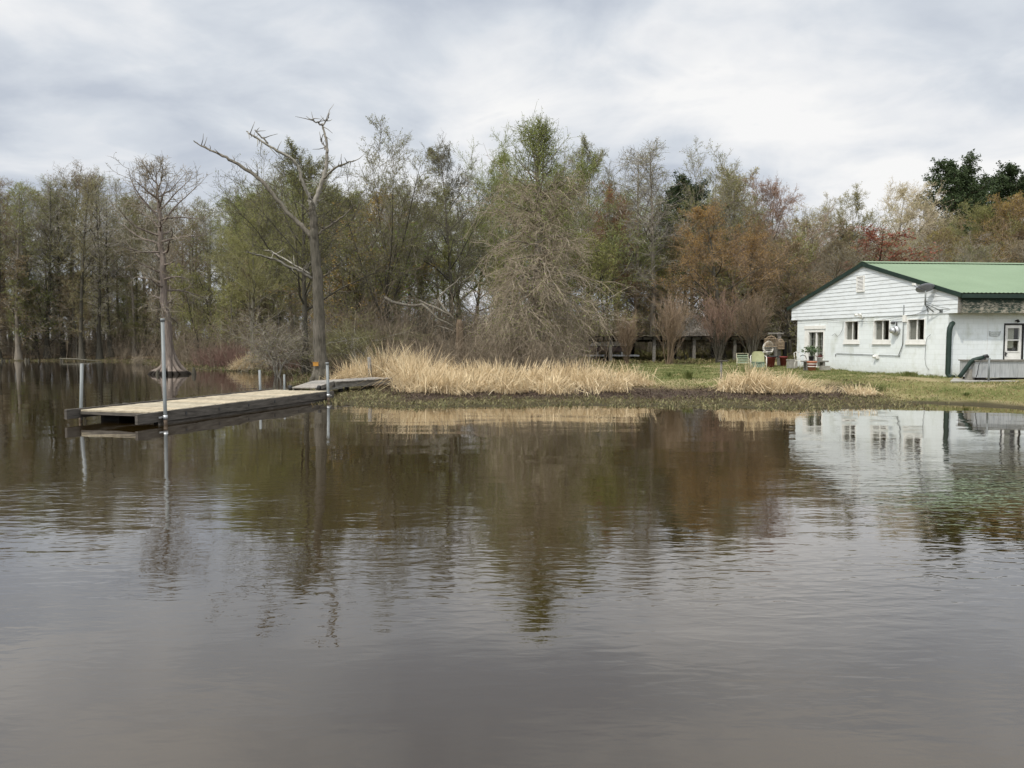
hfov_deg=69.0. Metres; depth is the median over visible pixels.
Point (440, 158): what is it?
tree
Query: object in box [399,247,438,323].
sapling
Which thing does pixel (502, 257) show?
sapling
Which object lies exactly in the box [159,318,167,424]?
dock pole
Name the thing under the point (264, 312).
tree
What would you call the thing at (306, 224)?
tree
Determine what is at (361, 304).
sapling
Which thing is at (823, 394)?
dead weeds
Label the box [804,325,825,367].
patio door
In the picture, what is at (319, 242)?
tree
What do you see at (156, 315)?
sapling
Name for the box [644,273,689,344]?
sapling
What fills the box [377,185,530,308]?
tree
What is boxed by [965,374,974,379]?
concrete block
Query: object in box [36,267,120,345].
tree
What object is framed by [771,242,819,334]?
sapling
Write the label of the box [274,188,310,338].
swamp tree
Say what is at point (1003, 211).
tree
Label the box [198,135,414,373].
tree
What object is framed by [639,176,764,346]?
tree
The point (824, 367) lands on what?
concrete block
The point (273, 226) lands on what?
tree
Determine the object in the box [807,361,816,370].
striped pot
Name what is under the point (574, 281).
sapling
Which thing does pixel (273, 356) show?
bare bush
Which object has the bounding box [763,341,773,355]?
egg chair
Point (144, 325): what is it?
sapling
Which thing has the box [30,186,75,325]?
swamp tree
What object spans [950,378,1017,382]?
concrete pad
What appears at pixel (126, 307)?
swamp tree
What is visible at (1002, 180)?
pine tree
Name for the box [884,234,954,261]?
tree
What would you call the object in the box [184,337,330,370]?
brush
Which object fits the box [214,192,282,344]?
swamp tree
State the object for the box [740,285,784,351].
tree
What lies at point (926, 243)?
tree
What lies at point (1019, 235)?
tree
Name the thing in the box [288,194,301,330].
swamp tree
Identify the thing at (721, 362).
bird feeder
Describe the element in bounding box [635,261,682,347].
sapling
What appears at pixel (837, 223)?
tree
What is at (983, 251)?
tree
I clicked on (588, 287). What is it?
sapling
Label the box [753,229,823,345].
sapling
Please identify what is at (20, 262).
sapling
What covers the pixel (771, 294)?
sapling
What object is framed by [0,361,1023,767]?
water
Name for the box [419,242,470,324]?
sapling
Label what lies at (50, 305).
tree
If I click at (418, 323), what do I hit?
bare bush
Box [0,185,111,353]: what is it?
swamp tree
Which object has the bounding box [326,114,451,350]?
tree
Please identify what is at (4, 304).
sapling
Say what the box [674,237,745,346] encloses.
sapling
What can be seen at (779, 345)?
birdcage
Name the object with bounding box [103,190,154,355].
swamp tree
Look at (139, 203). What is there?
swamp tree
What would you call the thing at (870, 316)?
lake house
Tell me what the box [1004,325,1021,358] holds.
door
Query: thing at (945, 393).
dry grass
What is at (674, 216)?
tree
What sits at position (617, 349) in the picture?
covered boat
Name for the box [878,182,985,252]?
tree
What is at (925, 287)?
satellite dish
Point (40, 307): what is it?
sapling
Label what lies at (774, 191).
tree
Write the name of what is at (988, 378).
pipe stand
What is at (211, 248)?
swamp tree
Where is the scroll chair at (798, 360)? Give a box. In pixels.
[794,351,806,368]
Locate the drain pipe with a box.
[958,354,988,377]
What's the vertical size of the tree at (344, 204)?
13.790 m
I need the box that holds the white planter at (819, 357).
[815,354,822,360]
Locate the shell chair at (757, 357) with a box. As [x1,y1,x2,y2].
[750,351,766,367]
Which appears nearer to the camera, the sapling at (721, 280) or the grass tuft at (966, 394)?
the grass tuft at (966, 394)
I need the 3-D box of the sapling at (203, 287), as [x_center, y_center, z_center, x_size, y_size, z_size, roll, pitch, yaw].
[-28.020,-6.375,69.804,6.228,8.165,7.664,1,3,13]
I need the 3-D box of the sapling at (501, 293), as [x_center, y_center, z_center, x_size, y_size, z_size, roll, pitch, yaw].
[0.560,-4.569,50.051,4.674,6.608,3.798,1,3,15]
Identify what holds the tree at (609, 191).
on the ground at (989, 402)
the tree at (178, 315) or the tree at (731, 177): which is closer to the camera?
the tree at (731, 177)
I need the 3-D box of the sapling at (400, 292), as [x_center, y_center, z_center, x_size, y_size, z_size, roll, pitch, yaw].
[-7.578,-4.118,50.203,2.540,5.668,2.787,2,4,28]
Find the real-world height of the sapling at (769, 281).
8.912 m
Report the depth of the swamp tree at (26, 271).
79.61 m
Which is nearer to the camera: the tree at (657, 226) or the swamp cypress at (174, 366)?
the swamp cypress at (174, 366)
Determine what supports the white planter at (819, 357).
on the slab table
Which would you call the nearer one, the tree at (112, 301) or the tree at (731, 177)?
the tree at (731, 177)
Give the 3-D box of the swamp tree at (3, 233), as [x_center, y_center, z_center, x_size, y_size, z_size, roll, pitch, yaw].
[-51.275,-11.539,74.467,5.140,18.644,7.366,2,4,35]
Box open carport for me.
[583,336,796,361]
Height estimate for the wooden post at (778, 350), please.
1.886 m
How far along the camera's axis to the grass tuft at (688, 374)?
28.39 m
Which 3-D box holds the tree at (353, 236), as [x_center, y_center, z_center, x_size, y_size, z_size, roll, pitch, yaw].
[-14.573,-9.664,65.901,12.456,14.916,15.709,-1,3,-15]
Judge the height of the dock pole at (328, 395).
1.841 m
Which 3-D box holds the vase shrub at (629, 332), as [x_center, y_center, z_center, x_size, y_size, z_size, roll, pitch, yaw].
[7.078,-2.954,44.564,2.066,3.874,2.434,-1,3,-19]
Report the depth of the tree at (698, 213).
49.67 m
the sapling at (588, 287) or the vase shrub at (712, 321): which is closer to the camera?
the vase shrub at (712, 321)
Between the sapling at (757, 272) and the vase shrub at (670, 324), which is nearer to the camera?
the vase shrub at (670, 324)
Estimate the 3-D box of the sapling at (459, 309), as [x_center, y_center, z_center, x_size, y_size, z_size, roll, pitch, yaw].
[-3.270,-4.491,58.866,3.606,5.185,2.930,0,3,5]
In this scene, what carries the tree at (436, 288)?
on the ground at (989, 402)
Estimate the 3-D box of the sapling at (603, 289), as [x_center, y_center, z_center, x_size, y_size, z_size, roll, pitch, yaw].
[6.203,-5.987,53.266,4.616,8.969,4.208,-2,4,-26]
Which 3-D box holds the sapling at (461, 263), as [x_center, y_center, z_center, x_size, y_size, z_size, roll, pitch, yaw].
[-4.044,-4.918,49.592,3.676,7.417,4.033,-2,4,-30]
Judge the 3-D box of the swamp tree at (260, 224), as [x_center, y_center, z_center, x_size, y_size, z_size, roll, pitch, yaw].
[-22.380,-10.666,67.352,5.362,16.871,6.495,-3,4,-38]
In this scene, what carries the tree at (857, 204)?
on the ground at (989, 402)
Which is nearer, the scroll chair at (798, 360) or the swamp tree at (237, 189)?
the scroll chair at (798, 360)
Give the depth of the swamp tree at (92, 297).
93.50 m
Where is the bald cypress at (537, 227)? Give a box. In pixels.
[454,99,638,368]
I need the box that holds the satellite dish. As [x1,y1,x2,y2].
[912,283,948,312]
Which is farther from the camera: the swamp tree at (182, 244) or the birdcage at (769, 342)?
the swamp tree at (182, 244)
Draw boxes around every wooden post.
[367,357,371,376]
[768,332,783,365]
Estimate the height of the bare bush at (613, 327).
6.610 m
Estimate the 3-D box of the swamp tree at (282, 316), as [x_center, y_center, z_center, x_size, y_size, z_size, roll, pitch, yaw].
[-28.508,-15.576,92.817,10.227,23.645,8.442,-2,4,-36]
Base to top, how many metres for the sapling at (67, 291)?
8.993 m
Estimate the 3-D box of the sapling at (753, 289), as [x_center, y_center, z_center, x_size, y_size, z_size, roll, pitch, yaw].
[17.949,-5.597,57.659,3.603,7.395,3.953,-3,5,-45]
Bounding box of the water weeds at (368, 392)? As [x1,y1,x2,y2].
[290,374,973,411]
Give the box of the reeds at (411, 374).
[320,337,661,395]
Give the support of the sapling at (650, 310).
on the ground at (989, 402)
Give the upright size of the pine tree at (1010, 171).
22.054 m
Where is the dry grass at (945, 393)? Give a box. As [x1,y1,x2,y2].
[598,362,1023,404]
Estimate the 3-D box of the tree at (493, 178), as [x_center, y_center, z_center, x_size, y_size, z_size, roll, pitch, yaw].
[-1.506,-10.765,56.926,9.560,18.178,10.641,-3,5,-45]
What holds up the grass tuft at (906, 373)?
on the ground at (989, 402)
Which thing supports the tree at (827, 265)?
on the ground at (989, 402)
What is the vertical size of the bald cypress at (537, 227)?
15.766 m
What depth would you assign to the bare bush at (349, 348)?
39.26 m
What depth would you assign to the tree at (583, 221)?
71.85 m
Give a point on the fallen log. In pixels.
(78, 359)
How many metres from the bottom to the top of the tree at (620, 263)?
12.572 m
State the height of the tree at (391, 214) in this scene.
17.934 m
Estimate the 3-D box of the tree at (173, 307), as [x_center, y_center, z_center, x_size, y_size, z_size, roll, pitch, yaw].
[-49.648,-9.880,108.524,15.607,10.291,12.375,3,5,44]
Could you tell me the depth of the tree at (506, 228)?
73.23 m
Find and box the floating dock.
[64,389,333,424]
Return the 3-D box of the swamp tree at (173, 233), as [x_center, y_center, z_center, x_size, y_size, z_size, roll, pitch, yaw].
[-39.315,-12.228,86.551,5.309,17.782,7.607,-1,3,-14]
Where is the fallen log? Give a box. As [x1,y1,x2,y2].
[59,358,101,361]
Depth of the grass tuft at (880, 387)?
25.34 m
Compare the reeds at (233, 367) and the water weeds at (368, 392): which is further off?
the reeds at (233, 367)
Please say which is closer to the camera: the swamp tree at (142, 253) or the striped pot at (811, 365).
the striped pot at (811, 365)
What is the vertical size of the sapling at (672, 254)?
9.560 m
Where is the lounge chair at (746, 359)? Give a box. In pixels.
[736,353,749,368]
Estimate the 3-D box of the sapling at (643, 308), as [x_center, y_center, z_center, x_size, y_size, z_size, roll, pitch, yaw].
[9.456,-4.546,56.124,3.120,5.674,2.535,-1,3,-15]
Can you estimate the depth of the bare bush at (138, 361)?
61.90 m
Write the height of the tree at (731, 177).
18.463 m
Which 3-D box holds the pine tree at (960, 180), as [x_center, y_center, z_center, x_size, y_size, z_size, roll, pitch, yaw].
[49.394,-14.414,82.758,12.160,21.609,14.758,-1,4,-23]
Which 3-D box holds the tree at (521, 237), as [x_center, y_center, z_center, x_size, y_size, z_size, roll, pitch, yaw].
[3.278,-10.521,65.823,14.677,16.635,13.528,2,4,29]
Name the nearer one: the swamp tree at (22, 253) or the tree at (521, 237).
the tree at (521, 237)
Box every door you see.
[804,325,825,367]
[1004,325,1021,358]
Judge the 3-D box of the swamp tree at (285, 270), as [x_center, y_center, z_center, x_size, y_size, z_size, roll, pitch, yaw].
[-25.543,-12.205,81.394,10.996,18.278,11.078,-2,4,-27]
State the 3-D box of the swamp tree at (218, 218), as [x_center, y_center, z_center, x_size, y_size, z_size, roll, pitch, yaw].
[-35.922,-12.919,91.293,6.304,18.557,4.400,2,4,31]
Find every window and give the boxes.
[842,321,859,343]
[872,320,890,343]
[904,319,925,344]
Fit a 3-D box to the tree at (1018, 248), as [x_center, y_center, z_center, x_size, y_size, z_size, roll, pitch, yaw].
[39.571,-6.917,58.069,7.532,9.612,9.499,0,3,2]
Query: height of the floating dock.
0.416 m
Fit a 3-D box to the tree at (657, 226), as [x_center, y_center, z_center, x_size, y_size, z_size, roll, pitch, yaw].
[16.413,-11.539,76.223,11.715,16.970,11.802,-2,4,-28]
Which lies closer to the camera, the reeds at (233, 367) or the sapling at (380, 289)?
the reeds at (233, 367)
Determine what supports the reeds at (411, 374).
on the ground at (989, 402)
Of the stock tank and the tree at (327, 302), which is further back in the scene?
the tree at (327, 302)
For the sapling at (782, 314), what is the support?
on the ground at (989, 402)
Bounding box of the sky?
[0,0,1023,338]
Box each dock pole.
[79,364,83,421]
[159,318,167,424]
[258,370,261,389]
[283,374,285,389]
[325,362,331,400]
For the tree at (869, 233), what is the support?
on the ground at (989, 402)
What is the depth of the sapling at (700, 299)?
54.81 m
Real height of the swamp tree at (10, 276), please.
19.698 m
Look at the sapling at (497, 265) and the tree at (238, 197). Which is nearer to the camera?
the sapling at (497, 265)
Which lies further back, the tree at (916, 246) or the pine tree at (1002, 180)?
the pine tree at (1002, 180)
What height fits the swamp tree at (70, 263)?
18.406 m
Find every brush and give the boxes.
[0,300,376,372]
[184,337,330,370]
[282,273,796,372]
[362,322,596,373]
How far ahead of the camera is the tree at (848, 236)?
67.26 m
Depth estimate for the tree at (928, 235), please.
74.79 m
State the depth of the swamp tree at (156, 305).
76.39 m
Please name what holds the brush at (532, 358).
on the ground at (989, 402)
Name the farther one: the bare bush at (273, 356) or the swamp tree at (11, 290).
the swamp tree at (11, 290)
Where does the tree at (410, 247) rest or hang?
on the ground at (989, 402)
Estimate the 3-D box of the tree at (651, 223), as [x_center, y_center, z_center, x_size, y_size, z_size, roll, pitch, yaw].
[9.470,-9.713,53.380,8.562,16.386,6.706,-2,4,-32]
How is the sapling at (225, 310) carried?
on the ground at (989, 402)
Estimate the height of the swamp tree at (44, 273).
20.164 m
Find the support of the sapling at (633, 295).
on the ground at (989, 402)
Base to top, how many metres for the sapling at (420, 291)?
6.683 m
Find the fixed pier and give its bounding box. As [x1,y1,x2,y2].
[315,377,392,392]
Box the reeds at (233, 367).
[227,350,271,370]
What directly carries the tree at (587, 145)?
on the ground at (989, 402)
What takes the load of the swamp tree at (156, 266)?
on the ground at (989, 402)
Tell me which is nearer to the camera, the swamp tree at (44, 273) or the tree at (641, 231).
the tree at (641, 231)
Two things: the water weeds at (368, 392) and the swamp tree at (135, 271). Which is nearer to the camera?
the water weeds at (368, 392)
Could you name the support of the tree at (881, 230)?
on the ground at (989, 402)
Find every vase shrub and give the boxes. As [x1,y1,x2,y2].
[613,304,648,363]
[644,288,703,363]
[692,283,741,361]
[723,288,784,362]
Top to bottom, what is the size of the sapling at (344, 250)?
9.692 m
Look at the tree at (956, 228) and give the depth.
73.86 m
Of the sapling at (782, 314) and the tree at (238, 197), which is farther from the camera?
the tree at (238, 197)
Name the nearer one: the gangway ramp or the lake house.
the gangway ramp
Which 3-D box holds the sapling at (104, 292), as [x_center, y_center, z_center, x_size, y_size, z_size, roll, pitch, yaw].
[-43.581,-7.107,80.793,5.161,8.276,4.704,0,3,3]
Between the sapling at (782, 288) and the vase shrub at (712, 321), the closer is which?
the vase shrub at (712, 321)
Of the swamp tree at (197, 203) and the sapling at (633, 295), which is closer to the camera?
the sapling at (633, 295)
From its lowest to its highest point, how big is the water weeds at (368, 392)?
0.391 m
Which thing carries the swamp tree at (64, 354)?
on the ground at (989, 402)
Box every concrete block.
[820,366,829,369]
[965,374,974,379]
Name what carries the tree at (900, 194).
on the ground at (989, 402)
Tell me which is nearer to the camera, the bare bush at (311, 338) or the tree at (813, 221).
the bare bush at (311, 338)
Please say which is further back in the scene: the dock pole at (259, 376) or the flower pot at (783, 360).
the flower pot at (783, 360)
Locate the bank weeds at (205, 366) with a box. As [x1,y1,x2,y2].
[0,356,340,384]
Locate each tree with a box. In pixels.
[0,175,27,353]
[0,178,37,358]
[0,179,62,354]
[0,181,59,359]
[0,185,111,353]
[0,192,20,352]
[1,174,80,357]
[2,157,146,353]
[2,184,56,353]
[18,283,89,349]
[28,172,88,356]
[28,196,65,352]
[29,173,104,354]
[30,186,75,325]
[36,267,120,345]
[38,180,113,360]
[44,186,103,356]
[60,175,125,359]
[66,173,116,352]
[67,265,155,337]
[68,190,137,356]
[74,193,206,349]
[82,165,123,353]
[90,188,189,353]
[100,186,146,354]
[101,171,142,350]
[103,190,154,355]
[111,309,138,330]
[120,203,155,355]
[130,212,197,336]
[130,270,205,339]
[134,209,180,355]
[134,284,213,325]
[138,190,180,351]
[138,210,183,340]
[150,202,188,323]
[159,199,200,358]
[171,206,211,349]
[172,207,218,355]
[175,286,220,324]
[177,197,213,334]
[181,186,282,345]
[181,202,223,331]
[183,200,225,346]
[197,210,324,351]
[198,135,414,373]
[201,203,242,342]
[205,183,309,332]
[208,166,346,333]
[208,204,225,338]
[211,199,248,346]
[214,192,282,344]
[218,182,253,339]
[233,189,309,338]
[238,172,289,328]
[239,158,376,301]
[240,185,292,336]
[241,175,300,338]
[241,191,428,330]
[262,169,296,331]
[265,182,440,329]
[269,191,386,312]
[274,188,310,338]
[282,186,396,339]
[285,279,337,327]
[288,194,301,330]
[291,275,339,319]
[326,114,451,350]
[352,171,452,298]
[363,220,466,350]
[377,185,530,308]
[378,277,464,360]
[382,186,417,317]
[384,194,494,356]
[389,133,507,322]
[406,198,442,315]
[428,122,571,304]
[433,199,560,314]
[452,168,613,298]
[472,147,666,340]
[475,168,556,287]
[490,189,620,299]
[517,179,644,307]
[531,131,656,297]
[562,180,641,321]
[563,180,684,316]
[573,197,691,328]
[594,142,693,351]
[603,137,709,353]
[603,204,705,308]
[605,196,812,359]
[605,204,635,335]
[631,191,687,291]
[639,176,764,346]
[654,169,740,302]
[664,138,771,290]
[679,163,801,299]
[687,180,791,283]
[691,216,805,347]
[692,215,832,346]
[725,171,860,330]
[729,192,767,309]
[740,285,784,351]
[742,237,832,355]
[762,226,881,299]
[769,192,856,298]
[772,208,899,301]
[785,226,899,291]
[803,181,909,276]
[830,176,957,259]
[838,223,947,272]
[866,225,914,260]
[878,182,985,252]
[881,226,926,261]
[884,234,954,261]
[886,149,1020,254]
[890,233,994,262]
[901,225,1012,257]
[911,227,992,261]
[919,190,1023,262]
[921,221,998,261]
[923,197,1023,262]
[935,170,1023,258]
[937,213,966,252]
[938,237,1010,262]
[950,214,1023,262]
[972,160,1023,240]
[977,215,1023,262]
[989,237,1023,262]
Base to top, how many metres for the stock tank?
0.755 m
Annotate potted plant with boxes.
[801,345,821,360]
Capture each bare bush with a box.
[129,352,152,364]
[217,297,339,376]
[255,319,333,369]
[300,303,437,372]
[393,295,480,362]
[564,287,665,358]
[648,298,732,360]
[706,320,766,353]
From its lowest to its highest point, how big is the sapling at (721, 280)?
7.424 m
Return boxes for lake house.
[787,261,1023,377]
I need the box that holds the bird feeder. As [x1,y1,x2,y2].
[718,360,727,378]
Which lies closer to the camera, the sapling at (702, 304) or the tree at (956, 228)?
the sapling at (702, 304)
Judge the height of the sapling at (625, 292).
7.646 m
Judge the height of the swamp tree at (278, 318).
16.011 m
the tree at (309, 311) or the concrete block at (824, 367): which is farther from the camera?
the tree at (309, 311)
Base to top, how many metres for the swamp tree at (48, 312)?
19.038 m
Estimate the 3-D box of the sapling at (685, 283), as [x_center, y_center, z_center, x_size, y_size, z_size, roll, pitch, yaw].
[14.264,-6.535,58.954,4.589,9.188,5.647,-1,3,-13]
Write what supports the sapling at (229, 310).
on the ground at (989, 402)
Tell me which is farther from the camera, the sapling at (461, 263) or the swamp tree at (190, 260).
the swamp tree at (190, 260)
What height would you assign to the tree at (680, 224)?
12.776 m
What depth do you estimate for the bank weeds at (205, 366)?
51.54 m
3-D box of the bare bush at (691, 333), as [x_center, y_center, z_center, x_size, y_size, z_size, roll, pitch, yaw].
[11.919,-3.023,49.535,5.250,5.494,5.772,0,3,-7]
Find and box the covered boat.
[582,342,638,360]
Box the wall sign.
[989,331,1000,335]
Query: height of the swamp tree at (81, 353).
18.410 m
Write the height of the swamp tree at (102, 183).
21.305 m
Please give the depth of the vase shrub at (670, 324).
43.90 m
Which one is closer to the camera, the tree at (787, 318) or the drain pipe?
the drain pipe
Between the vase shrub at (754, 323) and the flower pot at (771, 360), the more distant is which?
the vase shrub at (754, 323)
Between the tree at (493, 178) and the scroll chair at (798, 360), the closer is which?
the scroll chair at (798, 360)
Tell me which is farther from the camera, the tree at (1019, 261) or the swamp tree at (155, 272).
the swamp tree at (155, 272)
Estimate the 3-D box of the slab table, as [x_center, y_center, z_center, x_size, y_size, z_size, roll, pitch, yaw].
[14.058,-0.826,34.609,1.132,0.519,0.440,0,3,0]
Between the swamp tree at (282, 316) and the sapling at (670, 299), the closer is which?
the sapling at (670, 299)
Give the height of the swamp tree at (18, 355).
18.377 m
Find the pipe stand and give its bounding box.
[986,358,990,380]
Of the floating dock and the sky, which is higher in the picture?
the sky
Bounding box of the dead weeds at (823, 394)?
[374,377,932,402]
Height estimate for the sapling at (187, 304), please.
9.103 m
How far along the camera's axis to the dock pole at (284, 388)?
25.61 m
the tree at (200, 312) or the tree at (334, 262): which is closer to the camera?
the tree at (334, 262)
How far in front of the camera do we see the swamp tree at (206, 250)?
71.63 m
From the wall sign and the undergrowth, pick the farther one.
the undergrowth
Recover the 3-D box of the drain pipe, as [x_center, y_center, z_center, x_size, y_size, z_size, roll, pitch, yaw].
[16.551,-0.636,26.718,0.954,0.885,0.231,1,3,21]
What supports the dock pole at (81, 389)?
in the water
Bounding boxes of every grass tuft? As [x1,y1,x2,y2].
[665,371,675,376]
[680,368,694,378]
[872,384,892,390]
[896,371,919,376]
[960,392,973,395]
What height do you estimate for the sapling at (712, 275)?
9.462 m
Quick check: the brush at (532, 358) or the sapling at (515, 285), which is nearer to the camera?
the brush at (532, 358)
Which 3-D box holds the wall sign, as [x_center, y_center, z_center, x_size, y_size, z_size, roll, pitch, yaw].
[18.887,-1.972,29.115,0.492,0.218,0.028,0,3,-6]
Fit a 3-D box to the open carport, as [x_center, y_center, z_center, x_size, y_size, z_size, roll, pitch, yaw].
[11.726,-2.189,49.005,13.895,1.957,4.100,0,3,0]
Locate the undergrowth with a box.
[556,343,796,363]
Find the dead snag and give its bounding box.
[193,104,361,381]
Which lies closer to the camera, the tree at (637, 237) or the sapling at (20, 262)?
the tree at (637, 237)
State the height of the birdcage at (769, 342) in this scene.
0.622 m
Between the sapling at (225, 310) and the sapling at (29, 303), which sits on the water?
the sapling at (29, 303)
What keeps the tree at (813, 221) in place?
on the ground at (989, 402)
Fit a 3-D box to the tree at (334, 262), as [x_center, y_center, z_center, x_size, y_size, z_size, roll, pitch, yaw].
[-10.798,-7.680,51.400,12.281,12.896,11.195,0,3,-4]
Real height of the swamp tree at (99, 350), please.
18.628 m
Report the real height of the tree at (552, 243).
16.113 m
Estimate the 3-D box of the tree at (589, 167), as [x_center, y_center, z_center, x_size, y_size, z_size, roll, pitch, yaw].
[4.630,-8.829,51.986,12.248,14.877,11.289,2,4,27]
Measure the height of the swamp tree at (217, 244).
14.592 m
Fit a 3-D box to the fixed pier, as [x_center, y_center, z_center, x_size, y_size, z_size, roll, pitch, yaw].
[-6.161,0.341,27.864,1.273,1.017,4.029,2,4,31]
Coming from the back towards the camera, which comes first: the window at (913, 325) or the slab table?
the slab table
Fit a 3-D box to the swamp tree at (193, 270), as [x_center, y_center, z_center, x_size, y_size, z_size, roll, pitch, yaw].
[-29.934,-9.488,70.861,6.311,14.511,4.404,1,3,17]
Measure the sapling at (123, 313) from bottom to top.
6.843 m
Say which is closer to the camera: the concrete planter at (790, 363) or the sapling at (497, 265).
the concrete planter at (790, 363)
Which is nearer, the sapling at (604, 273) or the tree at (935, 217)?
the sapling at (604, 273)
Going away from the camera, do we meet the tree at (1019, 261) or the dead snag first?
the dead snag
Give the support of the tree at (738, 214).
on the ground at (989, 402)
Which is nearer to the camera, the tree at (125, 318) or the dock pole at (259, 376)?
the dock pole at (259, 376)
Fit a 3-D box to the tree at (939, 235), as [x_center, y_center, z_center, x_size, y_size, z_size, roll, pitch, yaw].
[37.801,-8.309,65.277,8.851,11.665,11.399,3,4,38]
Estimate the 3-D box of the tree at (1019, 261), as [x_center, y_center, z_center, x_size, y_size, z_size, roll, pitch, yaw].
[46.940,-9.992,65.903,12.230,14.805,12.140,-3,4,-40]
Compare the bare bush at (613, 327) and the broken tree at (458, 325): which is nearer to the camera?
the broken tree at (458, 325)
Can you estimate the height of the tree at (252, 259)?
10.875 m
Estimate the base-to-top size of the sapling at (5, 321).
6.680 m
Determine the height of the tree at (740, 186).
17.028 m
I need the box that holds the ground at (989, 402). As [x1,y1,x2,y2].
[2,342,1023,409]
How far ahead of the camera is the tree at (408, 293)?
57.09 m
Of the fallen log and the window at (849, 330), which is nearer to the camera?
the window at (849, 330)
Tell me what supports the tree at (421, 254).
on the ground at (989, 402)
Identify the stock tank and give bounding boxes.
[958,359,1023,379]
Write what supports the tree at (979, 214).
on the ground at (989, 402)
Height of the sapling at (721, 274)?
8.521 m
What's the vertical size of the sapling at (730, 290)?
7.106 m
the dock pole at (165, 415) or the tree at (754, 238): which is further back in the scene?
the tree at (754, 238)
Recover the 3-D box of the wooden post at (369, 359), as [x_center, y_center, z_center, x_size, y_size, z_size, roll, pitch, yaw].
[-5.856,-0.379,30.628,0.182,1.476,0.169,0,3,0]
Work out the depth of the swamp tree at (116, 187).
95.27 m
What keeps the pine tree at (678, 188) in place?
on the ground at (989, 402)
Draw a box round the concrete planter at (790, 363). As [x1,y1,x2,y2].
[786,359,797,367]
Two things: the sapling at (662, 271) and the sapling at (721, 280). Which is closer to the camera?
the sapling at (721, 280)
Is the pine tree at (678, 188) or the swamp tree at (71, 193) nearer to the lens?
the pine tree at (678, 188)
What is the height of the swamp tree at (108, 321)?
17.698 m
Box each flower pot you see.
[767,357,775,366]
[779,356,787,365]
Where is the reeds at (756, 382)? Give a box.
[705,361,887,396]
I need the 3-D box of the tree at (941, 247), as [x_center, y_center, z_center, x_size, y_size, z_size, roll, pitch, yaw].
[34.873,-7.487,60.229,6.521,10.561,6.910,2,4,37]
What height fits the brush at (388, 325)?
6.108 m
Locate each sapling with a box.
[0,251,50,348]
[0,272,20,351]
[0,295,14,347]
[5,275,77,357]
[9,272,54,357]
[38,274,105,358]
[84,282,130,344]
[104,296,141,349]
[122,271,197,354]
[127,295,158,354]
[166,262,227,350]
[174,270,234,347]
[200,278,257,350]
[213,257,288,346]
[307,222,380,331]
[337,269,376,355]
[344,279,387,334]
[353,252,395,322]
[387,282,409,336]
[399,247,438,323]
[405,270,437,350]
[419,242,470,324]
[434,254,474,345]
[453,295,473,335]
[468,259,506,355]
[477,245,527,349]
[486,262,523,328]
[488,267,545,341]
[551,277,584,341]
[571,230,637,353]
[572,250,602,344]
[579,240,622,333]
[604,265,641,332]
[610,262,649,334]
[626,233,706,349]
[629,289,650,349]
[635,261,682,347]
[637,268,672,350]
[641,252,676,347]
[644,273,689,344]
[649,272,698,344]
[668,250,703,344]
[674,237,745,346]
[682,257,715,348]
[689,256,731,344]
[696,235,757,348]
[702,257,780,356]
[704,249,736,322]
[718,263,745,347]
[737,240,772,328]
[738,242,784,324]
[742,267,767,346]
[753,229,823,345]
[757,271,785,331]
[765,268,796,348]
[767,241,804,348]
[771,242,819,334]
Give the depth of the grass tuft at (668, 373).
29.60 m
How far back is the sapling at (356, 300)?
52.76 m
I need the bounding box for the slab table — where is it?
[800,361,828,370]
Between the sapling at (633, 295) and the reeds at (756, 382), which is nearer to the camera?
the reeds at (756, 382)
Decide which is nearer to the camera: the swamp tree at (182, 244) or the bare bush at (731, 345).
the bare bush at (731, 345)
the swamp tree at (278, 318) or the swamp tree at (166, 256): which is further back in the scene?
the swamp tree at (166, 256)
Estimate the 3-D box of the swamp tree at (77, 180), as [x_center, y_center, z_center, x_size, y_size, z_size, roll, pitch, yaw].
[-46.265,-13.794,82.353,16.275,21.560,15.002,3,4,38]
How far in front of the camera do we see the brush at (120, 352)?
67.19 m
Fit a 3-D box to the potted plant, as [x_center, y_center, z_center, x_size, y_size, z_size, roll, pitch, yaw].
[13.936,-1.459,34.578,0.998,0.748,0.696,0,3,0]
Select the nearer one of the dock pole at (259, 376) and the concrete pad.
the dock pole at (259, 376)
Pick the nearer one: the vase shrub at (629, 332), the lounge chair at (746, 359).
the lounge chair at (746, 359)
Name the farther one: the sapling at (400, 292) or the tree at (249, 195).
the tree at (249, 195)
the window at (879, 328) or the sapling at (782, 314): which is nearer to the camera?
the window at (879, 328)
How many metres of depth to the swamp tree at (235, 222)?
63.87 m
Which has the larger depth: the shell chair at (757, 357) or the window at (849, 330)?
the shell chair at (757, 357)
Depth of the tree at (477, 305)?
66.24 m
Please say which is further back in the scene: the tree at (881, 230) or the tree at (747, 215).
the tree at (747, 215)
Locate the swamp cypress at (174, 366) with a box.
[101,153,211,374]
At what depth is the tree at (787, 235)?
67.37 m
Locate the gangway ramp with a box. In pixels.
[288,381,333,390]
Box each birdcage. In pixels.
[764,335,777,346]
[776,339,784,348]
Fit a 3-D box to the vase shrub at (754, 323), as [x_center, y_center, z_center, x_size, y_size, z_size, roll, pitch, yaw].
[14.904,-3.542,45.381,3.428,4.852,3.559,-3,4,-41]

